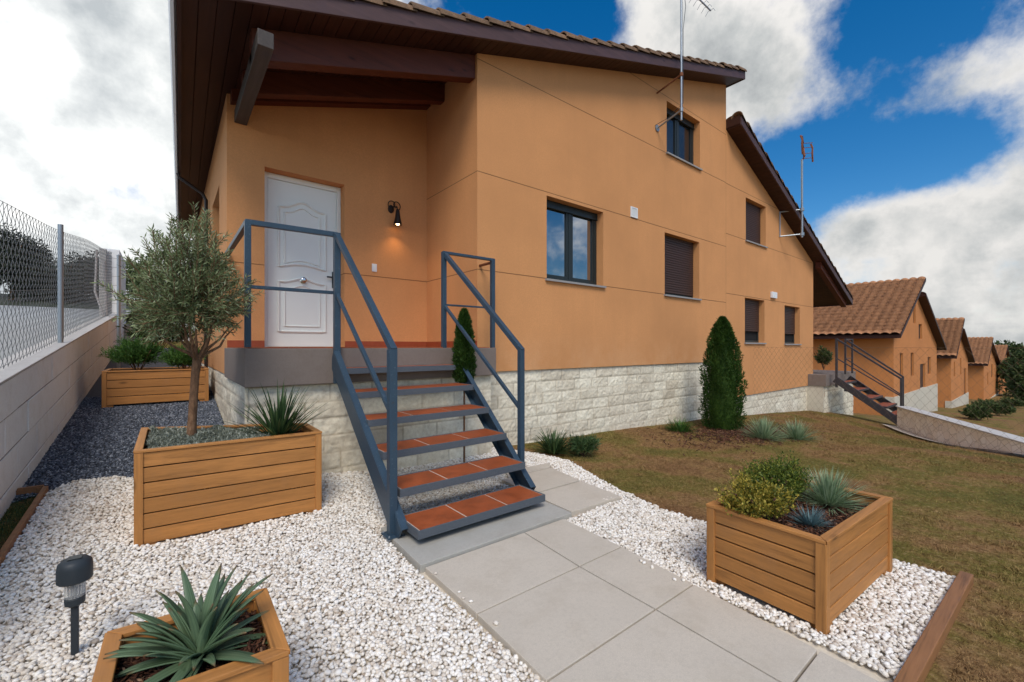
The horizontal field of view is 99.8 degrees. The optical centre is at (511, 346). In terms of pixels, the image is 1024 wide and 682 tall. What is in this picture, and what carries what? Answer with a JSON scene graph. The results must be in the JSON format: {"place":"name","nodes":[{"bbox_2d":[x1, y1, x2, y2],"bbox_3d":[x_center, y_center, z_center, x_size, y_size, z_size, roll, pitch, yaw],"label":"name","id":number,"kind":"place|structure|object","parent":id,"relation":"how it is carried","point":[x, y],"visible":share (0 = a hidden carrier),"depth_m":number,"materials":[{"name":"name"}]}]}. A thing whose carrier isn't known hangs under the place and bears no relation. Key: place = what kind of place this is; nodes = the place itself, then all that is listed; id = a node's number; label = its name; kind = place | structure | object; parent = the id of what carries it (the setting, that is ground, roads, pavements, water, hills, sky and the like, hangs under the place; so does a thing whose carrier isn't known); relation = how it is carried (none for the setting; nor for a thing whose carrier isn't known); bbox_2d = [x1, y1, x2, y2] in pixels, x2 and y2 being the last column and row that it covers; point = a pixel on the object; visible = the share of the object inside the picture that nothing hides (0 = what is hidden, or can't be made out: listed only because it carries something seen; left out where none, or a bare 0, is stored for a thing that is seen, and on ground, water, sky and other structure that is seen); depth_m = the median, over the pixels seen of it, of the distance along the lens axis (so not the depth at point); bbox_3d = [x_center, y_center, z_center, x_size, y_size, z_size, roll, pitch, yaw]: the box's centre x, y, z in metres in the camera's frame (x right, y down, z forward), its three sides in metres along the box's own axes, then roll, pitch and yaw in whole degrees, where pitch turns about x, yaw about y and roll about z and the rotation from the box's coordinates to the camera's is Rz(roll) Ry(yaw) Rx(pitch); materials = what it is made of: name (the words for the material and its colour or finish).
{"place":"outdoors","nodes":[
{"label":"outdoors","id":0,"kind":"place"},
{"bbox_2d":[0,305,140,359],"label":"road","id":1,"kind":"structure","parent":0,"point":[26,329],"depth_m":8.25,"materials":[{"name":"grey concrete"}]},
{"bbox_2d":[0,293,194,321],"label":"bank","id":2,"kind":"structure","parent":0,"point":[47,303],"depth_m":16.81,"materials":[{"name":"green plant"}]},
{"bbox_2d":[0,222,50,301],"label":"tree","id":3,"kind":"object","parent":2,"relation":"on","point":[6,241],"visible":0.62,"depth_m":16.38,"materials":[{"name":"green plant"}]},
{"bbox_2d":[28,249,90,303],"bbox_3d":[-18.261,-2.497,17.369,1.893,2.786,1.970,0,0,-39],"label":"tree","id":4,"kind":"object","parent":2,"relation":"on","point":[55,280],"visible":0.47,"depth_m":17.08,"materials":[{"name":"green plant"}]},
{"bbox_2d":[73,251,98,297],"bbox_3d":[-18.589,-2.685,19.202,1.904,3.163,1.858,0,0,-39],"label":"tree","id":5,"kind":"object","parent":2,"relation":"on","point":[91,274],"visible":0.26,"depth_m":18.81,"materials":[{"name":"green plant"}]},
{"bbox_2d":[0,331,1023,681],"bbox_3d":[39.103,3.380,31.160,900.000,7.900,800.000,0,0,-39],"label":"ground","id":6,"kind":"structure","parent":0,"point":[946,657],"depth_m":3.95,"materials":[{"name":"brown plant"}]},
{"bbox_2d":[0,494,36,548],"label":"moss strip","id":7,"kind":"object","parent":6,"relation":"on","point":[16,515],"visible":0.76,"depth_m":2.97,"materials":[{"name":"green plant"}]},
{"bbox_2d":[0,486,48,566],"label":"edging board","id":8,"kind":"object","parent":6,"relation":"on","point":[7,546],"visible":0.52,"depth_m":2.79,"materials":[{"name":"brown wood"}]},
{"bbox_2d":[16,485,43,494],"bbox_3d":[-3.656,1.135,3.276,0.143,0.140,0.040,0,0,-39],"label":"edging board","id":9,"kind":"object","parent":6,"relation":"on","point":[36,489],"visible":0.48,"depth_m":3.26,"materials":[{"name":"brown wood"}]},
{"bbox_2d":[0,310,125,519],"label":"block wall","id":10,"kind":"structure","parent":6,"relation":"on","point":[44,391],"depth_m":3.94,"materials":[{"name":"concrete"}]},
{"bbox_2d":[0,200,111,368],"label":"chain link fence","id":11,"kind":"object","parent":10,"relation":"on","point":[60,297],"visible":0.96,"depth_m":4.87,"materials":[{"name":"metal"}]},
{"bbox_2d":[97,251,107,316],"bbox_3d":[-8.729,-1.339,9.155,0.843,1.466,0.210,0,0,45],"label":"leaning pipe","id":12,"kind":"object","parent":10,"relation":"on","point":[104,293],"visible":0.22,"depth_m":9.20,"materials":[{"name":"grey metal"}]},
{"bbox_2d":[99,248,125,322],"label":"block pillar","id":13,"kind":"structure","parent":10,"relation":"on","point":[115,252],"depth_m":9.99,"materials":[{"name":"concrete"}]},
{"bbox_2d":[11,348,224,502],"bbox_3d":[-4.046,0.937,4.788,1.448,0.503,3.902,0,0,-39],"label":"grey gravel","id":14,"kind":"structure","parent":6,"relation":"on","point":[170,415],"depth_m":4.53,"materials":[{"name":"grey gravel"}]},
{"bbox_2d":[116,255,120,369],"bbox_3d":[-6.888,-0.537,7.553,0.052,2.135,0.052,0,0,29],"label":"metal pole","id":15,"kind":"object","parent":14,"relation":"on","point":[119,302],"visible":0.79,"depth_m":7.54,"materials":[{"name":"metal"}]},
{"bbox_2d":[101,366,208,407],"bbox_3d":[-5.021,0.549,6.132,1.116,0.471,0.856,0,0,-39],"label":"timber planter","id":16,"kind":"object","parent":14,"relation":"on","point":[146,383],"visible":0.91,"depth_m":5.77,"materials":[{"name":"wood"}]},
{"bbox_2d":[96,335,167,371],"bbox_3d":[-5.200,0.099,5.888,0.772,0.592,0.742,0,0,25],"label":"feathery shrub","id":17,"kind":"object","parent":16,"relation":"on","point":[129,352],"visible":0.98,"depth_m":5.79,"materials":[{"name":"green plant"}]},
{"bbox_2d":[151,343,207,368],"bbox_3d":[-4.771,0.162,6.249,0.705,0.492,0.780,0,0,-39],"label":"feathery shrub","id":18,"kind":"object","parent":16,"relation":"on","point":[178,358],"visible":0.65,"depth_m":6.08,"materials":[{"name":"green plant"}]},
{"bbox_2d":[116,318,199,349],"bbox_3d":[-5.774,-0.243,7.087,1.085,0.674,0.922,0,0,-39],"label":"feathery shrub","id":19,"kind":"object","parent":14,"relation":"on","point":[130,333],"visible":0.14,"depth_m":7.02,"materials":[{"name":"green plant"}]},
{"bbox_2d":[126,248,178,317],"bbox_3d":[-13.539,-1.888,16.007,2.260,3.452,2.339,0,0,-39],"label":"tree","id":20,"kind":"object","parent":6,"relation":"on","point":[130,272],"visible":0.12,"depth_m":15.59,"materials":[{"name":"green plant"}]},
{"bbox_2d":[125,324,189,340],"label":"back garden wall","id":21,"kind":"structure","parent":6,"relation":"on","point":[127,325],"depth_m":11.23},
{"bbox_2d":[168,0,746,473],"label":"semi detached house","id":22,"kind":"structure","parent":6,"relation":"on","point":[568,188],"depth_m":5.93,"materials":[{"name":"orange paint"}]},
{"bbox_2d":[265,172,340,346],"bbox_3d":[-2.713,-1.076,5.618,0.941,2.184,0.101,0,0,-39],"label":"door","id":23,"kind":"structure","parent":22,"relation":"in","point":[292,259],"depth_m":5.60,"materials":[{"name":"white wood"}]},
{"bbox_2d":[372,264,376,271],"bbox_3d":[-1.925,-1.100,6.037,0.070,0.110,0.017,0,0,-39],"label":"light switch","id":24,"kind":"object","parent":22,"relation":"attached to","point":[374,267],"visible":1,"depth_m":6.03,"materials":[{"name":"white plastic"}]},
{"bbox_2d":[388,200,401,225],"bbox_3d":[-1.659,-1.901,6.142,0.194,0.359,0.183,0,0,-39],"label":"wall lamp","id":25,"kind":"object","parent":22,"relation":"attached to","point":[397,221],"visible":1,"depth_m":6.12,"materials":[{"name":"metal"}]},
{"bbox_2d":[545,200,605,287],"bbox_3d":[0.943,-1.563,6.684,1.318,1.234,0.240,0,0,-39],"label":"window","id":26,"kind":"structure","parent":22,"relation":"in","point":[571,231],"depth_m":6.74,"materials":[{"name":"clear glass"}]},
{"bbox_2d":[664,235,701,300],"bbox_3d":[3.323,-1.548,8.581,1.336,1.204,0.240,0,0,-39],"label":"window","id":27,"kind":"structure","parent":22,"relation":"in","point":[678,253],"depth_m":8.63,"materials":[{"name":"brown plastic"}]},
{"bbox_2d":[666,108,702,170],"bbox_3d":[3.360,-4.143,8.611,1.296,1.014,0.240,0,0,-39],"label":"window","id":28,"kind":"structure","parent":22,"relation":"in","point":[679,133],"depth_m":8.74,"materials":[{"name":"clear glass"}]},
{"bbox_2d":[655,0,714,131],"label":"tv antenna","id":29,"kind":"object","parent":22,"relation":"attached to","point":[657,127],"visible":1,"depth_m":7.57,"materials":[{"name":"metal"}]},
{"bbox_2d":[0,447,955,681],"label":"white gravel","id":30,"kind":"structure","parent":6,"relation":"on","point":[56,664],"depth_m":2.35,"materials":[{"name":"white gravel"}]},
{"bbox_2d":[56,554,92,660],"bbox_3d":[-1.857,1.113,1.832,0.113,0.435,0.113,0,0,-39],"label":"solar light","id":31,"kind":"object","parent":30,"relation":"on","point":[74,573],"visible":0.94,"depth_m":1.81,"materials":[{"name":"black plastic"}]},
{"bbox_2d":[92,588,289,681],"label":"timber planter","id":32,"kind":"object","parent":30,"relation":"on","point":[272,655],"visible":0.38,"depth_m":1.30,"materials":[{"name":"wood"}]},
{"bbox_2d":[103,563,272,681],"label":"agave","id":33,"kind":"object","parent":32,"relation":"in","point":[205,631],"visible":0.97,"depth_m":1.31,"materials":[{"name":"green plant"}]},
{"bbox_2d":[133,423,321,546],"bbox_3d":[-2.242,0.977,3.423,1.106,0.636,1.094,0,0,-39],"label":"timber planter","id":34,"kind":"object","parent":30,"relation":"on","point":[247,467],"visible":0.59,"depth_m":3.00,"materials":[{"name":"oiled timber grain"},{"name":"grey gravel"},{"name":"dark soil"}]},
{"bbox_2d":[91,202,265,435],"bbox_3d":[-2.440,-0.182,3.255,1.075,1.867,0.993,0,0,-39],"label":"olive tree","id":35,"kind":"object","parent":34,"relation":"on","point":[191,285],"visible":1,"depth_m":3.15,"materials":[{"name":"green plant"}]},
{"bbox_2d":[145,424,270,448],"bbox_3d":[-2.345,0.687,3.319,0.737,0.144,0.914,0,0,-39],"label":"ground cover plant","id":36,"kind":"object","parent":34,"relation":"in","point":[166,436],"visible":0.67,"depth_m":3.21,"materials":[{"name":"silver plant"}]},
{"bbox_2d":[208,380,327,436],"bbox_3d":[-1.863,0.491,3.438,0.775,0.498,0.812,0,0,22],"label":"yucca","id":37,"kind":"object","parent":34,"relation":"in","point":[277,424],"visible":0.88,"depth_m":3.35,"materials":[{"name":"green plant"}]},
{"bbox_2d":[451,307,476,462],"bbox_3d":[-0.522,0.434,4.725,0.285,1.732,0.298,0,0,-39],"label":"conifer","id":38,"kind":"object","parent":30,"relation":"on","point":[463,356],"visible":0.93,"depth_m":4.66,"materials":[{"name":"green plant"}]},
{"bbox_2d":[381,501,571,573],"bbox_3d":[-0.232,1.317,3.172,1.290,0.085,0.650,0,0,-39],"label":"stair landing","id":39,"kind":"object","parent":30,"relation":"on","point":[420,555],"visible":0.37,"depth_m":2.91,"materials":[{"name":"grey concrete"}]},
{"bbox_2d":[225,219,544,539],"bbox_3d":[-1.203,0.130,4.430,2.628,2.424,3.428,0,0,-39],"label":"garden stair","id":40,"kind":"object","parent":39,"relation":"on","point":[390,485],"visible":0.91,"depth_m":3.64,"materials":[{"name":"metal"}]},
{"bbox_2d":[706,479,892,634],"bbox_3d":[1.649,1.105,2.465,0.996,0.441,0.636,0,0,-39],"label":"timber planter","id":41,"kind":"object","parent":30,"relation":"on","point":[846,560],"visible":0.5,"depth_m":2.20,"materials":[{"name":"wood"}]},
{"bbox_2d":[714,468,801,519],"bbox_3d":[1.328,0.825,2.338,0.438,0.286,0.367,0,0,-3],"label":"golden shrub","id":42,"kind":"object","parent":41,"relation":"in","point":[749,496],"visible":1,"depth_m":2.26,"materials":[{"name":"yellow plant"}]},
{"bbox_2d":[730,447,814,496],"bbox_3d":[1.616,0.800,2.634,0.718,0.361,0.391,0,0,-39],"label":"golden shrub","id":43,"kind":"object","parent":41,"relation":"in","point":[777,472],"visible":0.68,"depth_m":2.56,"materials":[{"name":"green plant"}]},
{"bbox_2d":[789,506,835,531],"bbox_3d":[1.575,0.903,2.276,0.238,0.125,0.240,0,0,-39],"label":"blue fescue","id":44,"kind":"object","parent":41,"relation":"in","point":[812,520],"visible":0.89,"depth_m":2.27,"materials":[{"name":"plant"}]},
{"bbox_2d":[526,426,574,455],"bbox_3d":[0.541,1.184,5.427,0.737,0.350,0.769,0,0,13],"label":"leafy clump","id":45,"kind":"object","parent":6,"relation":"on","point":[554,444],"visible":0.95,"depth_m":5.39,"materials":[{"name":"green plant"}]},
{"bbox_2d":[567,433,601,456],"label":"leafy clump","id":46,"kind":"object","parent":6,"relation":"on","point":[581,444],"visible":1,"depth_m":5.25,"materials":[{"name":"green plant"}]},
{"bbox_2d":[660,417,698,432],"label":"leafy clump","id":47,"kind":"object","parent":6,"relation":"on","point":[679,427],"visible":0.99,"depth_m":7.28,"materials":[{"name":"green plant"}]},
{"bbox_2d":[697,315,748,430],"bbox_3d":[3.792,0.497,7.782,0.831,2.125,0.828,0,0,-39],"label":"conifer","id":48,"kind":"object","parent":6,"relation":"on","point":[723,375],"visible":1,"depth_m":7.61,"materials":[{"name":"green plant"}]},
{"bbox_2d":[628,111,855,414],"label":"semi detached house","id":49,"kind":"structure","parent":6,"relation":"on","point":[778,288],"depth_m":11.17,"materials":[{"name":"orange paint"}]},
{"bbox_2d":[744,299,766,343],"bbox_3d":[5.913,-0.608,10.648,1.180,1.104,0.240,0,0,-39],"label":"window","id":50,"kind":"structure","parent":49,"relation":"in","point":[751,306],"depth_m":10.77,"materials":[{"name":"brown glass"}]},
{"bbox_2d":[745,201,767,247],"bbox_3d":[5.983,-3.022,10.665,1.210,1.051,0.180,0,0,-39],"label":"window","id":51,"kind":"structure","parent":49,"relation":"in","point":[752,211],"depth_m":10.76,"materials":[{"name":"brown glass"}]},
{"bbox_2d":[784,307,801,344],"bbox_3d":[7.821,-0.578,12.168,1.200,1.084,0.240,0,0,-39],"label":"window","id":52,"kind":"structure","parent":49,"relation":"in","point":[789,311],"depth_m":12.32,"materials":[{"name":"brown glass"}]},
{"bbox_2d":[779,135,813,236],"bbox_3d":[7.555,-4.154,11.483,0.848,2.567,0.589,0,0,-39],"label":"tv antenna","id":53,"kind":"object","parent":49,"relation":"attached to","point":[801,209],"visible":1,"depth_m":11.34,"materials":[{"name":"metal"}]},
{"bbox_2d":[813,346,832,369],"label":"porch shrub","id":54,"kind":"object","parent":49,"relation":"on","point":[827,360],"visible":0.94,"depth_m":13.06,"materials":[{"name":"green plant"}]},
{"bbox_2d":[629,419,857,459],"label":"bark mulch","id":55,"kind":"object","parent":6,"relation":"on","point":[732,434],"visible":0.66,"depth_m":6.86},
{"bbox_2d":[735,415,792,440],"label":"spiky grass","id":56,"kind":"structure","parent":6,"relation":"on","point":[764,431],"depth_m":6.76,"materials":[{"name":"green plant"}]},
{"bbox_2d":[777,418,825,440],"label":"spiky grass","id":57,"kind":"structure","parent":6,"relation":"on","point":[798,432],"depth_m":6.84,"materials":[{"name":"green plant"}]},
{"bbox_2d":[833,338,903,424],"bbox_3d":[10.526,0.973,12.516,2.004,2.418,2.058,0,0,-39],"label":"garden stair","id":58,"kind":"object","parent":6,"relation":"on","point":[857,393],"visible":0.74,"depth_m":12.32,"materials":[{"name":"grey metal"}]},
{"bbox_2d":[813,276,946,415],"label":"gabled house","id":59,"kind":"structure","parent":6,"relation":"on","point":[899,314],"depth_m":21.80,"materials":[{"name":"paint"}]},
{"bbox_2d":[920,364,922,387],"bbox_3d":[22.940,2.105,24.245,1.500,2.250,0.030,0,0,-39],"label":"door","id":60,"kind":"structure","parent":59,"relation":"in","point":[921,365],"depth_m":24.42,"materials":[{"name":"brown wood"}]},
{"bbox_2d":[753,347,1023,464],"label":"chain link fence","id":61,"kind":"object","parent":6,"relation":"on","point":[889,391],"visible":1,"depth_m":7.00,"materials":[{"name":"grey metal"}]},
{"bbox_2d":[893,571,973,681],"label":"edging board","id":62,"kind":"object","parent":6,"relation":"on","point":[919,662],"visible":0.82,"depth_m":1.93,"materials":[{"name":"brown wood"}]},
{"bbox_2d":[883,424,1019,453],"bbox_3d":[8.458,1.768,8.242,0.300,0.585,6.472,0,0,24],"label":"kerb strip","id":63,"kind":"object","parent":6,"relation":"on","point":[903,430],"visible":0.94,"depth_m":9.92,"materials":[{"name":"grey concrete"}]},
{"bbox_2d":[936,317,974,407],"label":"gabled house","id":64,"kind":"structure","parent":6,"relation":"on","point":[953,333],"depth_m":32.20,"materials":[{"name":"paint"}]},
{"bbox_2d":[895,406,1023,456],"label":"garden wall","id":65,"kind":"structure","parent":6,"relation":"on","point":[967,439],"depth_m":8.52,"materials":[{"name":"grey concrete"}]},
{"bbox_2d":[957,403,992,419],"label":"garden bush","id":66,"kind":"object","parent":6,"relation":"on","point":[975,412],"visible":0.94,"depth_m":21.54,"materials":[{"name":"green plant"}]},
{"bbox_2d":[968,337,999,399],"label":"gabled house","id":67,"kind":"structure","parent":6,"relation":"on","point":[977,383],"depth_m":47.01,"materials":[{"name":"paint"}]},
{"bbox_2d":[971,399,998,406],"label":"garden bush","id":68,"kind":"object","parent":6,"relation":"on","point":[982,401],"visible":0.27,"depth_m":29.66,"materials":[{"name":"green plant"}]},
{"bbox_2d":[983,401,1015,415],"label":"garden bush","id":69,"kind":"object","parent":6,"relation":"on","point":[997,408],"visible":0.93,"depth_m":24.95,"materials":[{"name":"green plant"}]},
{"bbox_2d":[995,345,1010,393],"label":"gabled house","id":70,"kind":"structure","parent":6,"relation":"on","point":[1003,353],"depth_m":62.92,"materials":[{"name":"paint"}]},
{"bbox_2d":[994,340,1023,360],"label":"tree","id":71,"kind":"object","parent":6,"relation":"on","point":[1013,346],"visible":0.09,"depth_m":72.09,"materials":[{"name":"green plant"}]},
{"bbox_2d":[995,349,1023,395],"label":"tree","id":72,"kind":"object","parent":6,"relation":"on","point":[1002,366],"visible":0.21,"depth_m":54.35,"materials":[{"name":"green plant"}]},
{"bbox_2d":[996,396,1023,406],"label":"garden bush","id":73,"kind":"object","parent":6,"relation":"on","point":[1016,403],"visible":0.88,"depth_m":33.82,"materials":[{"name":"green plant"}]},
{"bbox_2d":[1004,352,1023,400],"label":"tree","id":74,"kind":"object","parent":6,"relation":"on","point":[1017,382],"visible":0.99,"depth_m":39.18,"materials":[{"name":"green plant"}]},
{"bbox_2d":[0,0,1023,344],"label":"sky","id":75,"kind":"structure","parent":0,"point":[911,112],"materials":[{"name":"blue"}]},
{"bbox_2d":[426,463,878,681],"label":"path","id":76,"kind":"structure","parent":0,"point":[562,600],"depth_m":2.07,"materials":[{"name":"grey concrete"}]},
{"bbox_2d":[795,466,876,516],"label":"spiky grass","id":77,"kind":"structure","parent":0,"point":[828,491],"depth_m":2.54,"materials":[{"name":"green plant"}]}
]}

